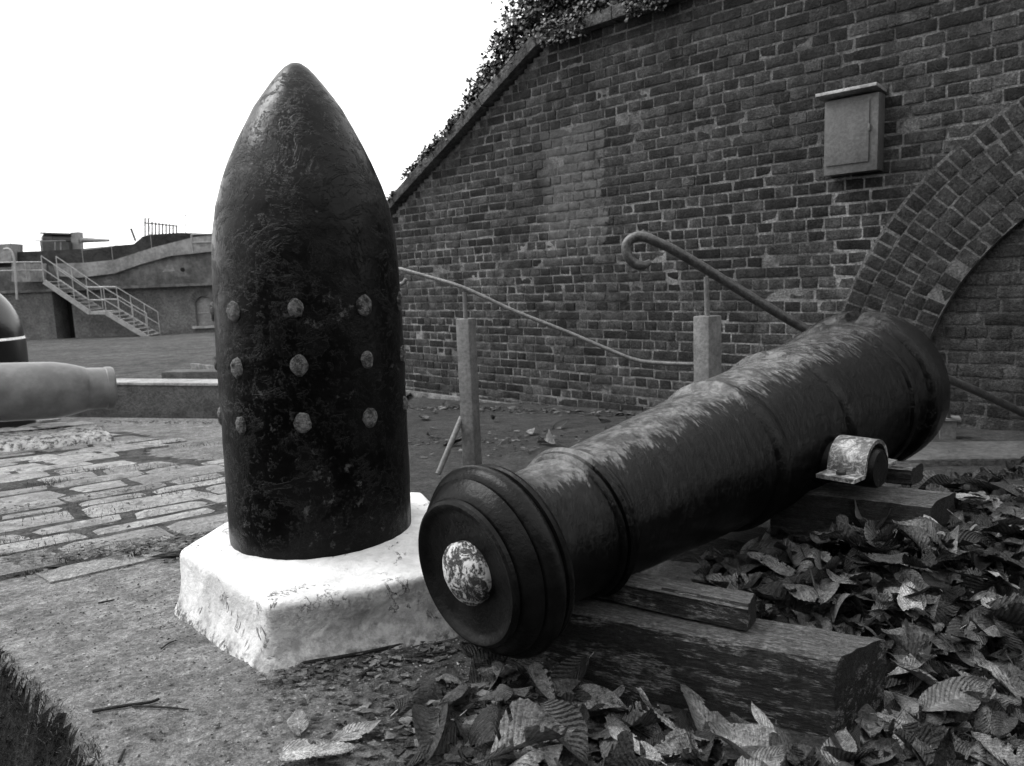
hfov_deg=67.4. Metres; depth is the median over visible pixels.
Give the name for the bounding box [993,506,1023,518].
fallen leaf
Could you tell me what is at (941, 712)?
fallen leaf
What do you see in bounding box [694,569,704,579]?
fallen leaf
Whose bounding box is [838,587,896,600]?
fallen leaf
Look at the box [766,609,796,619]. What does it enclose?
fallen leaf
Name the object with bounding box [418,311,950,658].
cannon
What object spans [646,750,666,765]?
fallen leaf
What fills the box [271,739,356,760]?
fallen leaf
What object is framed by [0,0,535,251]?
sky
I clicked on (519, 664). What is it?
fallen leaf
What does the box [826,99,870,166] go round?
door
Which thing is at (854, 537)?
fallen leaf
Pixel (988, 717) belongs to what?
fallen leaf
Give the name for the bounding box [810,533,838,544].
fallen leaf
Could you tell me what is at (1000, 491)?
fallen leaf
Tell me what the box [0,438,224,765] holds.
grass
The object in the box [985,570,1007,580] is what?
fallen leaf
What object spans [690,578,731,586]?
fallen leaf
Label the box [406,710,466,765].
fallen leaf
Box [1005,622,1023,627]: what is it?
fallen leaf
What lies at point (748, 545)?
fallen leaf
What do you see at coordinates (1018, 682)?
fallen leaf
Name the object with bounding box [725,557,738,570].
fallen leaf
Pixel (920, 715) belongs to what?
fallen leaf
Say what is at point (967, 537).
fallen leaf
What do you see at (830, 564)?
fallen leaf
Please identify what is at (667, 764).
fallen leaf
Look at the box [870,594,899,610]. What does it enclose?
fallen leaf
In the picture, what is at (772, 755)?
fallen leaf
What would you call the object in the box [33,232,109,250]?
coast gun
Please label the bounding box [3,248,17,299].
bent pipe
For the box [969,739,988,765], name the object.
fallen leaf
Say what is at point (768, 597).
fallen leaf
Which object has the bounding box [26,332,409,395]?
lawn
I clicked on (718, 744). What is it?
fallen leaf
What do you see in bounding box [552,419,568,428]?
fallen leaf
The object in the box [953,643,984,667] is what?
fallen leaf
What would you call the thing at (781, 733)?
fallen leaf
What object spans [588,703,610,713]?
fallen leaf
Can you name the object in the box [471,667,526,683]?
fallen leaf
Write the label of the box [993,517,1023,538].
fallen leaf
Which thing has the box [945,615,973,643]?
fallen leaf
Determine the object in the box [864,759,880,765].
fallen leaf
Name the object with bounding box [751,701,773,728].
fallen leaf
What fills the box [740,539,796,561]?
fallen leaf
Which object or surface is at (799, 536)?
fallen leaf
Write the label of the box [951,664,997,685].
fallen leaf
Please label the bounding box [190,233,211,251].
railing
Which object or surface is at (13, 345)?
artillery shell
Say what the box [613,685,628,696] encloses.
fallen leaf
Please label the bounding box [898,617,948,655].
fallen leaf
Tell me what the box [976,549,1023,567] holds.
fallen leaf
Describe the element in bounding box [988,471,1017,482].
fallen leaf
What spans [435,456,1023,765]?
leaf litter
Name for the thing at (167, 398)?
wall
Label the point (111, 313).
metal staircase
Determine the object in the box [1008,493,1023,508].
fallen leaf
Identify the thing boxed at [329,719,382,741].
fallen leaf
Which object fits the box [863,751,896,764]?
fallen leaf
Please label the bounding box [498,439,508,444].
fallen leaf
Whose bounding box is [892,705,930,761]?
fallen leaf
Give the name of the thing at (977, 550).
fallen leaf
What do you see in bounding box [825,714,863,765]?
fallen leaf
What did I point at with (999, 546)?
fallen leaf
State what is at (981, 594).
fallen leaf
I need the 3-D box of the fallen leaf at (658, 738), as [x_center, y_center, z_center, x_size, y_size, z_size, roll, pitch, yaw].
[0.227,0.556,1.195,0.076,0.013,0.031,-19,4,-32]
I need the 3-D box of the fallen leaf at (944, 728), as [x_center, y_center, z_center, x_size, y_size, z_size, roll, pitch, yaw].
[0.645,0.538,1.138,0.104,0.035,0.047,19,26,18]
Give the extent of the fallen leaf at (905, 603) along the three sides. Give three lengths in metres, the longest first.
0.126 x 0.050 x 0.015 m
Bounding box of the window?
[192,296,214,328]
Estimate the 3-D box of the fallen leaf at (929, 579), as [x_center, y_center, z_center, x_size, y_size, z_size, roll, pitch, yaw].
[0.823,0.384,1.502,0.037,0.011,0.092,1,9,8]
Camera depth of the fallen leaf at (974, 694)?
1.20 m
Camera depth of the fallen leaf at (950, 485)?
1.97 m
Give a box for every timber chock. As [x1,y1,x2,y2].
[596,572,756,631]
[884,461,923,484]
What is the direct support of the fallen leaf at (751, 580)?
on the leaf litter
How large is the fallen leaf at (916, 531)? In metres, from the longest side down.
0.137 x 0.062 x 0.056 m
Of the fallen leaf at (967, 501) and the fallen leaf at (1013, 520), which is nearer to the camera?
the fallen leaf at (1013, 520)
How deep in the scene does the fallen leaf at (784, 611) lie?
1.59 m
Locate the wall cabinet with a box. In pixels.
[815,82,886,176]
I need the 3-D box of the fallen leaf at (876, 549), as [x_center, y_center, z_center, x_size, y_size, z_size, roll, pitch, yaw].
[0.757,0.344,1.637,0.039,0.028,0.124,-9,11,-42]
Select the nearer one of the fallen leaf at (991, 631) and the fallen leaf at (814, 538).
the fallen leaf at (991, 631)
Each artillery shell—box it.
[0,294,35,427]
[209,62,410,559]
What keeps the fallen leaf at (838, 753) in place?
on the leaf litter
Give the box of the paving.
[0,418,227,583]
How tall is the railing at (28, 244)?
0.694 m
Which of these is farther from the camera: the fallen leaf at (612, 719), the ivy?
the ivy
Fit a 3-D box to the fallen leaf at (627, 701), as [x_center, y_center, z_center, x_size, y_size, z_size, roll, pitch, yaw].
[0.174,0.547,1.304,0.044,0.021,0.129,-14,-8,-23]
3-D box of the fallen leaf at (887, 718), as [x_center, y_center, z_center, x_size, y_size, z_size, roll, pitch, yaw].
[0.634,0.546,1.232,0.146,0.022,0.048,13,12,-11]
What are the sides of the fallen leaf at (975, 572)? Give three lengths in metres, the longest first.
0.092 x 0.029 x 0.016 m
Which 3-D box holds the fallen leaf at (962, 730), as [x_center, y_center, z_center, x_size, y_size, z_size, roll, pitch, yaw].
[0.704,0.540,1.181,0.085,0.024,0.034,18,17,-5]
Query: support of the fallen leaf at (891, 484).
on the leaf litter
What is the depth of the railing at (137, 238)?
31.52 m
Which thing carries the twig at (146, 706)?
on the ground at (18, 597)
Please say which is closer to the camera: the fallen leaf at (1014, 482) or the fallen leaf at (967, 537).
the fallen leaf at (967, 537)
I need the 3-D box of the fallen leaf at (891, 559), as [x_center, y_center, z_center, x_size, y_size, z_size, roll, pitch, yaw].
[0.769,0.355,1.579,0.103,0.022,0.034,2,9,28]
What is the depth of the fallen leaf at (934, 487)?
1.89 m
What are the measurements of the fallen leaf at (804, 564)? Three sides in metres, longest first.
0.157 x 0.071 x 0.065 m
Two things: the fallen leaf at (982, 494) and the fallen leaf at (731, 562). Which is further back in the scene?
the fallen leaf at (982, 494)
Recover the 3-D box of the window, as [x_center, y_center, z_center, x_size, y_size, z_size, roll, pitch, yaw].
[-12.853,-2.971,32.141,0.984,1.332,0.470,-2,8,0]
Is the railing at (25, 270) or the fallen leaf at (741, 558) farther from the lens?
the railing at (25, 270)
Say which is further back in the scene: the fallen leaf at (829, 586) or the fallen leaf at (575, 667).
the fallen leaf at (829, 586)
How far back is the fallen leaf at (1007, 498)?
1.79 m
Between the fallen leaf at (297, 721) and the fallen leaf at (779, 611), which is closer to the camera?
the fallen leaf at (297, 721)
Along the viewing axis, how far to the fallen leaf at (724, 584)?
1.67 m
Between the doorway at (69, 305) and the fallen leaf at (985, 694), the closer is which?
the fallen leaf at (985, 694)
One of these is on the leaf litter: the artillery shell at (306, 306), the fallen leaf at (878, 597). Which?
the fallen leaf at (878, 597)
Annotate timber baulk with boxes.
[161,369,217,378]
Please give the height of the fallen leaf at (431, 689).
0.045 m
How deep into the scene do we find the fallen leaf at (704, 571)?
1.78 m
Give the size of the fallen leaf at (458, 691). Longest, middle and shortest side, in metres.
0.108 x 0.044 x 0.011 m
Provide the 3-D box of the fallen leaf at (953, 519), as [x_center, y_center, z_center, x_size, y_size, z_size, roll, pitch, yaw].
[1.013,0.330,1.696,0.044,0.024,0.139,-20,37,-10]
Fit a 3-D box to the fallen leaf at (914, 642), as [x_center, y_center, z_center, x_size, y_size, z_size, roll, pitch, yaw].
[0.723,0.471,1.369,0.057,0.052,0.126,-27,54,-35]
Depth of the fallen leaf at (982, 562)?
1.55 m
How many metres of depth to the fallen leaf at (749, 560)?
1.76 m
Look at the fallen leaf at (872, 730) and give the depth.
1.23 m
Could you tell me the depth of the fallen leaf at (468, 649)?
1.38 m
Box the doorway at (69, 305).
[65,291,75,337]
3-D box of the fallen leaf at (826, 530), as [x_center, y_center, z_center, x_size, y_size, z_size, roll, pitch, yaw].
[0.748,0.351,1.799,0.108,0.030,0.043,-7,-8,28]
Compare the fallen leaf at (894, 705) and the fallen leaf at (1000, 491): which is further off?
the fallen leaf at (1000, 491)
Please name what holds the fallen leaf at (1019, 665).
on the leaf litter
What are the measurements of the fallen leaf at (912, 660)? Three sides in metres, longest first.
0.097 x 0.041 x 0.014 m
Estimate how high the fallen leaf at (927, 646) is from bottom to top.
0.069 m
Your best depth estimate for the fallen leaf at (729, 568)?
1.72 m
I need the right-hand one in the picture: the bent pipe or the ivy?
the ivy
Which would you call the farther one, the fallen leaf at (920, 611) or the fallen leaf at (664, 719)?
the fallen leaf at (920, 611)
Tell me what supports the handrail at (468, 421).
on the ground at (18, 597)
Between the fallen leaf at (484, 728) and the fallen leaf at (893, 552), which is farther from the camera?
the fallen leaf at (893, 552)
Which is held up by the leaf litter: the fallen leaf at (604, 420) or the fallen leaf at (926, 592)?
the fallen leaf at (926, 592)
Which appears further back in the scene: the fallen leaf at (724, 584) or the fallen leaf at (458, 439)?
the fallen leaf at (458, 439)
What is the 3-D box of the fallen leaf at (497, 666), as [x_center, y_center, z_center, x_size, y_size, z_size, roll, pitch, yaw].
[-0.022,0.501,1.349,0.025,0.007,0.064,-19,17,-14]
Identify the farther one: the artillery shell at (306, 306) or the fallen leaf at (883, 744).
the artillery shell at (306, 306)
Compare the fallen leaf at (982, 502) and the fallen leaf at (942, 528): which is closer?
the fallen leaf at (942, 528)
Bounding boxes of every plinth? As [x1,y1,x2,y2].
[0,425,113,451]
[174,492,458,672]
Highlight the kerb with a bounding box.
[903,441,1023,466]
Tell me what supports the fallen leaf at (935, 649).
on the leaf litter
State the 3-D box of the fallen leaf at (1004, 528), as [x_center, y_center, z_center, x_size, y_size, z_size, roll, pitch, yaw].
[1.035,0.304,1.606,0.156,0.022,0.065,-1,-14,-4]
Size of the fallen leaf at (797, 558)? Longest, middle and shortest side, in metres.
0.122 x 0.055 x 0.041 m
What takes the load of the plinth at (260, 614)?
on the ground at (18, 597)
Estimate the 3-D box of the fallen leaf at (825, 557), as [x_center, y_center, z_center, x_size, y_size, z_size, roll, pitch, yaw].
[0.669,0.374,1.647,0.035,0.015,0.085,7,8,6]
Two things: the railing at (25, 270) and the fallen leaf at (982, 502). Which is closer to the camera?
the fallen leaf at (982, 502)
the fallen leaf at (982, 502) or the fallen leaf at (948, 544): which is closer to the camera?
the fallen leaf at (948, 544)
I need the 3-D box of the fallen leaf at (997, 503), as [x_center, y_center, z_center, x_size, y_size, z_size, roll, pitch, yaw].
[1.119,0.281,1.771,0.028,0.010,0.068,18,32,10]
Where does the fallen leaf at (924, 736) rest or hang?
on the leaf litter
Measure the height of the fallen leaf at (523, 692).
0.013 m
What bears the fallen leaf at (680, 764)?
on the leaf litter
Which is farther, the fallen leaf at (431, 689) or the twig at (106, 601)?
the twig at (106, 601)
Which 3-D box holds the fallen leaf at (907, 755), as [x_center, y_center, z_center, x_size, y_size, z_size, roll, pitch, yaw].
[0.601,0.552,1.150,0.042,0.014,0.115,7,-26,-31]
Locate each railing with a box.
[0,262,42,278]
[9,237,42,250]
[80,212,192,262]
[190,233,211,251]
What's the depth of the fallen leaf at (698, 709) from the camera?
1.27 m
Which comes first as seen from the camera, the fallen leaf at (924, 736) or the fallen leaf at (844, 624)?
the fallen leaf at (924, 736)
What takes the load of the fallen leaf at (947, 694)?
on the leaf litter
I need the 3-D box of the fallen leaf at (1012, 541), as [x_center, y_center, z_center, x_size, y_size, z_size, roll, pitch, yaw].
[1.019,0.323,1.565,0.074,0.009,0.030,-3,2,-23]
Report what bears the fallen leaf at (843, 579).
on the leaf litter
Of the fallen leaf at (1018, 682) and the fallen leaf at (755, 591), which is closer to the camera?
the fallen leaf at (1018, 682)
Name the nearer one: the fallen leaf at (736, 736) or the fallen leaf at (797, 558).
the fallen leaf at (736, 736)
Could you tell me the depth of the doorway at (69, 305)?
32.82 m
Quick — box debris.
[0,405,689,765]
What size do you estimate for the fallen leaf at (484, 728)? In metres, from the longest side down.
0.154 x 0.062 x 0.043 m
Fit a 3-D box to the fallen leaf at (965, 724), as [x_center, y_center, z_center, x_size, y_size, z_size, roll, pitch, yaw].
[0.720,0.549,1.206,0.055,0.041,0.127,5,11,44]
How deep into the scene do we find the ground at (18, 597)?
1.51 m
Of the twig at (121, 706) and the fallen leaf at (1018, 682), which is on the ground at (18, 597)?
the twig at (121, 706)
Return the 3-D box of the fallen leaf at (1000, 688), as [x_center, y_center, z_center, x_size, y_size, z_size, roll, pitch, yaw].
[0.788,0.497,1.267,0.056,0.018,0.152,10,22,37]
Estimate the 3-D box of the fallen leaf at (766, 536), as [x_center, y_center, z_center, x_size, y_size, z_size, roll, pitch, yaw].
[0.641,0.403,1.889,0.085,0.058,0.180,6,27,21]
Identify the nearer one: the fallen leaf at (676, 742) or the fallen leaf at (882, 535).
the fallen leaf at (676, 742)
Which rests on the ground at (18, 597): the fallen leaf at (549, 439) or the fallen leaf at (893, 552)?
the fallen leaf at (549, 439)
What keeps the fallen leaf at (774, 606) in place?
on the leaf litter
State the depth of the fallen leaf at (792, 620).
1.56 m
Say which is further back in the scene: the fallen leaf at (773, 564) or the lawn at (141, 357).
the lawn at (141, 357)
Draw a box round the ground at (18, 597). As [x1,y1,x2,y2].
[0,397,1023,765]
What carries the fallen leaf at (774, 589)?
on the leaf litter
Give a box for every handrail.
[399,267,693,474]
[621,231,1023,438]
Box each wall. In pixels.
[65,378,219,418]
[190,0,1023,430]
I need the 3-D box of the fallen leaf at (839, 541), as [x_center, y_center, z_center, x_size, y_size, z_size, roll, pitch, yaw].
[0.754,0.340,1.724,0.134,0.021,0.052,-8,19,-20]
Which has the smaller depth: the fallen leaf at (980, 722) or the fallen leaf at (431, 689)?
the fallen leaf at (980, 722)
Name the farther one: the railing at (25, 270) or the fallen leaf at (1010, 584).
the railing at (25, 270)
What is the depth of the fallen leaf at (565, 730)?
1.11 m
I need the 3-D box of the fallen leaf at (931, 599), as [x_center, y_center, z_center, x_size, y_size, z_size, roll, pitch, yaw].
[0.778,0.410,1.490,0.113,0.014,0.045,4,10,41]
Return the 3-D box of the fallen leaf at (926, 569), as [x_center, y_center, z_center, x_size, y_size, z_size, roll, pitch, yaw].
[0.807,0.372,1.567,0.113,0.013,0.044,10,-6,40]
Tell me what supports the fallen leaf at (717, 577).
on the leaf litter
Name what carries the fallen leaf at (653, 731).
on the leaf litter
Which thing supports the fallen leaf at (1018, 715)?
on the leaf litter
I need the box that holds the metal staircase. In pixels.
[41,255,160,335]
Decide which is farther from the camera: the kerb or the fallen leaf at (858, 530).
the kerb
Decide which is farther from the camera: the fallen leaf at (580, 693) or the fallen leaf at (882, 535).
the fallen leaf at (882, 535)
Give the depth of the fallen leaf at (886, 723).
1.23 m
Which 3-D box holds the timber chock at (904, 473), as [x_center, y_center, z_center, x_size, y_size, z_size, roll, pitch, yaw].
[0.889,0.218,1.920,0.247,0.047,0.070,2,9,30]
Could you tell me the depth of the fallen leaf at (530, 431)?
4.59 m
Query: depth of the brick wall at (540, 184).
4.99 m
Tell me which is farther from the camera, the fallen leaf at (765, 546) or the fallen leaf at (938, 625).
the fallen leaf at (765, 546)
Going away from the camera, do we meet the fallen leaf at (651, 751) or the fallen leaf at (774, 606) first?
the fallen leaf at (651, 751)
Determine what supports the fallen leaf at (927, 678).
on the leaf litter
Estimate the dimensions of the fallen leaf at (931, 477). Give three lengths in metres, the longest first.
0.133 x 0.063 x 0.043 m
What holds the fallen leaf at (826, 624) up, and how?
on the leaf litter
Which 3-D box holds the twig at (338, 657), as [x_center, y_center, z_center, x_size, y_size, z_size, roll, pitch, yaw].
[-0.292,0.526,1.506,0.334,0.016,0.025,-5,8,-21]
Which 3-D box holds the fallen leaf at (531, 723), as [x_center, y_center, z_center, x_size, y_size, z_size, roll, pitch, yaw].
[0.018,0.496,1.095,0.148,0.070,0.058,-2,8,-1]
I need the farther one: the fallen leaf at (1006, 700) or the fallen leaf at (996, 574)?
the fallen leaf at (996, 574)
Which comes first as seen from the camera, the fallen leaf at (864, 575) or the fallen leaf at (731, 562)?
the fallen leaf at (864, 575)
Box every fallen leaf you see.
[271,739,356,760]
[287,709,308,736]
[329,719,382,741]
[391,674,445,716]
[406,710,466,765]
[412,703,447,764]
[428,673,463,684]
[439,681,467,704]
[443,436,461,445]
[460,642,513,680]
[469,696,502,765]
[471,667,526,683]
[473,686,532,703]
[475,698,574,763]
[491,659,505,677]
[494,684,512,701]
[496,658,517,676]
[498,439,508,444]
[504,654,554,673]
[509,744,562,765]
[524,661,554,699]
[526,427,534,434]
[535,699,587,765]
[537,429,555,443]
[544,724,568,741]
[546,672,596,701]
[549,652,593,683]
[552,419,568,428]
[572,684,627,708]
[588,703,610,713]
[598,418,612,422]
[599,717,617,758]
[604,711,630,731]
[608,697,634,716]
[608,725,665,764]
[609,708,664,741]
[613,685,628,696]
[622,701,677,726]
[635,687,677,729]
[639,740,692,765]
[645,728,672,745]
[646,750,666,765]
[652,753,677,765]
[654,728,704,759]
[679,711,709,748]
[680,683,737,758]
[686,725,714,761]
[689,732,723,748]
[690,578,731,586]
[693,565,710,577]
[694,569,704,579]
[700,548,724,559]
[705,548,739,558]
[705,573,760,600]
[705,746,766,765]
[708,722,784,765]
[709,562,723,573]
[710,580,735,587]
[719,562,742,578]
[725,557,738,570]
[727,572,761,590]
[730,564,758,575]
[730,712,794,765]
[733,551,746,564]
[735,744,787,765]
[737,576,793,600]
[740,537,758,557]
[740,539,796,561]
[740,556,766,576]
[746,551,796,575]
[750,567,821,608]
[750,586,766,600]
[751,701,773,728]
[759,526,776,553]
[764,602,785,615]
[765,604,771,610]
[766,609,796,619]
[772,541,793,551]
[772,613,794,621]
[777,604,794,617]
[778,579,852,605]
[782,576,796,591]
[783,538,810,566]
[785,608,812,623]
[789,612,815,627]
[791,534,835,548]
[794,543,822,575]
[801,617,837,626]
[809,536,822,548]
[809,566,839,604]
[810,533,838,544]
[811,620,831,630]
[812,530,873,545]
[814,527,829,538]
[814,550,839,569]
[817,551,831,562]
[820,727,856,764]
[823,569,868,584]
[823,746,874,760]
[824,531,862,542]
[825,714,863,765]
[828,592,864,621]
[832,622,860,635]
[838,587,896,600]
[839,534,899,551]
[840,521,879,534]
[841,614,863,631]
[843,571,870,578]
[846,555,877,566]
[847,619,877,637]
[854,498,890,528]
[855,714,883,737]
[858,550,908,563]
[860,722,880,743]
[860,740,875,751]
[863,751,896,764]
[864,520,895,541]
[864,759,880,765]
[868,590,892,603]
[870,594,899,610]
[870,712,896,725]
[870,738,898,752]
[873,732,892,747]
[876,709,908,731]
[877,541,921,575]
[880,698,903,713]
[881,626,942,678]
[882,483,900,486]
[883,690,916,707]
[884,587,943,603]
[884,674,909,687]
[886,652,936,676]
[887,652,936,673]
[891,659,938,685]
[892,587,931,605]
[892,692,961,723]
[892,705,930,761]
[893,518,938,541]
[893,519,946,567]
[894,569,922,594]
[894,721,944,764]
[896,724,990,764]
[897,578,926,623]
[898,516,950,550]
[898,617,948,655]
[900,563,936,571]
[900,605,960,628]
[902,549,936,568]
[902,747,937,757]
[903,607,930,616]
[904,618,936,658]
[907,726,956,747]
[911,470,955,489]
[913,676,988,714]
[915,699,948,715]
[918,720,960,725]
[919,706,945,724]
[920,593,940,620]
[922,570,944,591]
[922,618,943,632]
[922,643,943,661]
[923,515,944,553]
[925,483,967,502]
[928,518,959,553]
[928,529,983,546]
[931,535,958,548]
[934,546,970,562]
[937,548,988,556]
[942,482,969,487]
[945,510,963,528]
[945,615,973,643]
[945,674,1019,734]
[947,509,971,528]
[947,568,983,578]
[947,726,981,738]
[948,484,969,489]
[951,634,983,645]
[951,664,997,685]
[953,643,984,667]
[954,721,974,741]
[955,493,987,500]
[955,499,976,505]
[957,544,985,559]
[958,591,1002,606]
[959,476,1019,496]
[960,607,994,628]
[963,619,987,651]
[964,673,995,702]
[965,732,1023,765]
[969,491,985,497]
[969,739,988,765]
[969,753,1004,765]
[972,523,1023,533]
[972,670,1008,695]
[973,656,1023,699]
[974,554,993,569]
[974,692,996,748]
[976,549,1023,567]
[976,625,1023,637]
[977,495,997,506]
[977,594,1023,624]
[979,660,1023,671]
[981,542,1008,554]
[981,592,1021,611]
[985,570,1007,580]
[985,708,1016,752]
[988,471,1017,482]
[988,649,1021,659]
[990,711,1017,738]
[991,497,1002,509]
[991,514,1023,524]
[991,660,1023,679]
[992,488,1006,495]
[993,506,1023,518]
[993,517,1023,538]
[996,693,1021,705]
[996,700,1023,722]
[997,494,1023,502]
[1001,538,1023,543]
[1001,580,1020,588]
[1005,479,1023,485]
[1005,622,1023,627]
[1006,654,1023,696]
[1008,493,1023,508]
[1008,543,1023,553]
[1016,744,1023,765]
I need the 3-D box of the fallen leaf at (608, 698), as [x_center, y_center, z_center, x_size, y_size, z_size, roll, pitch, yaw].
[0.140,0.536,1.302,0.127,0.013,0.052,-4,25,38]
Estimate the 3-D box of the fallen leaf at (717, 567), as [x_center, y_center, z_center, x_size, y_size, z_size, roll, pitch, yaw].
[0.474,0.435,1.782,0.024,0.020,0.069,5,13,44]
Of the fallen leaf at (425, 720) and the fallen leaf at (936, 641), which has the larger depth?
the fallen leaf at (936, 641)
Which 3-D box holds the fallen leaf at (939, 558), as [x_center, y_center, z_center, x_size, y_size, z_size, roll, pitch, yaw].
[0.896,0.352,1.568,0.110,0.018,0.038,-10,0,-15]
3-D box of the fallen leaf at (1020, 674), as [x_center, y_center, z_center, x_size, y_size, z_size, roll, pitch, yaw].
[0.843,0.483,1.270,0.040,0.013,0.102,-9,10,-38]
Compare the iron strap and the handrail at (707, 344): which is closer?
the iron strap
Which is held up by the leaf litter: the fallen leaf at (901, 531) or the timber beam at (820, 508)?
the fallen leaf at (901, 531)
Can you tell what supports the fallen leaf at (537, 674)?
on the leaf litter
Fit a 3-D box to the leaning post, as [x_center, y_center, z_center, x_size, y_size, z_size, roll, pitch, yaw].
[-16.783,-6.574,34.029,0.244,0.569,0.097,-2,8,0]
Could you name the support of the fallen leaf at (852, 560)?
on the leaf litter
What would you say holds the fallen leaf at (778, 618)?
on the leaf litter
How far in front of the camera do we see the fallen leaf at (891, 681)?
1.37 m
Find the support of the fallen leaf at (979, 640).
on the leaf litter
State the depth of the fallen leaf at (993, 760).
1.11 m
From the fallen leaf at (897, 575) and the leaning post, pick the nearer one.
the fallen leaf at (897, 575)
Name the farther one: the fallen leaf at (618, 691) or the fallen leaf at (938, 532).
the fallen leaf at (938, 532)
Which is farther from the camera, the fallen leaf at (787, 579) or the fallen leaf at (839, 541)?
the fallen leaf at (839, 541)
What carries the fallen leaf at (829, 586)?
on the leaf litter
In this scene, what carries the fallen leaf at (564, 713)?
on the debris
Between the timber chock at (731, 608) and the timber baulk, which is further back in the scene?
the timber baulk
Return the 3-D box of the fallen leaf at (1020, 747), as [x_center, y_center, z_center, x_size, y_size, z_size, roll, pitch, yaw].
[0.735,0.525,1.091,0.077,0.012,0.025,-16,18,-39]
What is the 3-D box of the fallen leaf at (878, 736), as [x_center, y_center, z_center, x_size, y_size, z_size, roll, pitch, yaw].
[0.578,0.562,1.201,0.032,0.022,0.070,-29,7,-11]
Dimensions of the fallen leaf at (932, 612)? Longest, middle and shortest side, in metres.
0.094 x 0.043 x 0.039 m
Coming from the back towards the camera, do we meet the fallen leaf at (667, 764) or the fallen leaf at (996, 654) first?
the fallen leaf at (996, 654)
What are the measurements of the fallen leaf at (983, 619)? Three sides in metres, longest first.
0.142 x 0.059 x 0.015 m
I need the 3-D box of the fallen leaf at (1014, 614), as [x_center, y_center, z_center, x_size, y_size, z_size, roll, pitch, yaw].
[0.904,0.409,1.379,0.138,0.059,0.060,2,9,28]
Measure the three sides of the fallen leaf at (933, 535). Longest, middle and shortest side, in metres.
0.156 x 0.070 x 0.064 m
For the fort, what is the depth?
31.95 m
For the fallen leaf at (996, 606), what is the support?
on the leaf litter
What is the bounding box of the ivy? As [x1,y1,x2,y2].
[386,0,667,201]
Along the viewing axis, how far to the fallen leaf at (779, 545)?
1.74 m
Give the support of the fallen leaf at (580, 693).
on the leaf litter
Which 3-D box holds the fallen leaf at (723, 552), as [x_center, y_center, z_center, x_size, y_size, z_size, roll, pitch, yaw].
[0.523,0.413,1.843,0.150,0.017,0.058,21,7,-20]
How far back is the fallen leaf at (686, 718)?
1.25 m
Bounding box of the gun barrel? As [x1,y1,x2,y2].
[0,362,116,421]
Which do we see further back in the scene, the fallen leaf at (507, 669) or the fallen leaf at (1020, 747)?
the fallen leaf at (507, 669)
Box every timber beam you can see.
[541,598,885,737]
[669,482,955,563]
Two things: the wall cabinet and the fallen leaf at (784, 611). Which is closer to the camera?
the fallen leaf at (784, 611)
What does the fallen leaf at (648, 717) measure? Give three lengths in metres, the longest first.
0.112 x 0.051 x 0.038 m
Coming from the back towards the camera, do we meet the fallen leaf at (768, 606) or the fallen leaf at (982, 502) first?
the fallen leaf at (982, 502)
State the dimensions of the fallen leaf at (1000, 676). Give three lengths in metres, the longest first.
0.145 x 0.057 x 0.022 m
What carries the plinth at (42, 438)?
on the ground at (18, 597)
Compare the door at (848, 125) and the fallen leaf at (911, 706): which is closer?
the fallen leaf at (911, 706)
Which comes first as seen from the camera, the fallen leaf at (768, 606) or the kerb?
the fallen leaf at (768, 606)
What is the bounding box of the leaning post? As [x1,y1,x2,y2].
[130,228,136,240]
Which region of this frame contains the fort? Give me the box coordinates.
[0,233,214,339]
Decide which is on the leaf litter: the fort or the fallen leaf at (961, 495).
the fallen leaf at (961, 495)
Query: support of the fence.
on the fort
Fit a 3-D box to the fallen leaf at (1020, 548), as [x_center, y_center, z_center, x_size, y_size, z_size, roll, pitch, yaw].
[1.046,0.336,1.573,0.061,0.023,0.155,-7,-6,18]
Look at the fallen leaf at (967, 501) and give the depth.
1.87 m
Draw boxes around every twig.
[92,698,159,712]
[98,599,114,603]
[117,749,125,762]
[132,705,188,709]
[301,643,401,663]
[359,649,450,677]
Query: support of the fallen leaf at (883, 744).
on the leaf litter
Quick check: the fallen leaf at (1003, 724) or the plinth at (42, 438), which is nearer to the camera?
the fallen leaf at (1003, 724)
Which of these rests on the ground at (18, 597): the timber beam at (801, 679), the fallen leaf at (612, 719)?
the timber beam at (801, 679)
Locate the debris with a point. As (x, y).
(450, 758)
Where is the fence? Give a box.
[144,214,186,235]
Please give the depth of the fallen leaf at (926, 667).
1.35 m
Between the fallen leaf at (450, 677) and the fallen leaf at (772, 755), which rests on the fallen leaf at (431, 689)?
the fallen leaf at (450, 677)
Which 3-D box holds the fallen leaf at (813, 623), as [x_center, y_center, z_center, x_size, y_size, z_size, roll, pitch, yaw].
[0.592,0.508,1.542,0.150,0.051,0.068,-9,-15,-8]
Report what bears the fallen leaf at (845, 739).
on the leaf litter
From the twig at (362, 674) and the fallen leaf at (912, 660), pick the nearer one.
the fallen leaf at (912, 660)
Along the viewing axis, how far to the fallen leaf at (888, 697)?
1.33 m
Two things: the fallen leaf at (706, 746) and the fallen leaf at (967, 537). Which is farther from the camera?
the fallen leaf at (967, 537)
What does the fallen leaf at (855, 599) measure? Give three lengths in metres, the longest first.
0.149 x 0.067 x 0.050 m
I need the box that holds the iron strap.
[816,435,896,483]
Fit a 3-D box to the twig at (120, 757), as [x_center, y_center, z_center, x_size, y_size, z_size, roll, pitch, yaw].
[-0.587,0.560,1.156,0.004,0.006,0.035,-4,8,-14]
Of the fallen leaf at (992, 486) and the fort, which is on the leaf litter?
the fallen leaf at (992, 486)
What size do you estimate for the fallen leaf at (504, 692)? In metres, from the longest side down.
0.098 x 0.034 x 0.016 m
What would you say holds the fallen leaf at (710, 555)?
on the leaf litter
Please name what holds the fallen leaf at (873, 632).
on the leaf litter
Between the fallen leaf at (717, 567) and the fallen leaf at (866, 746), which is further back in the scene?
the fallen leaf at (717, 567)
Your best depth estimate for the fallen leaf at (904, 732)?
1.14 m

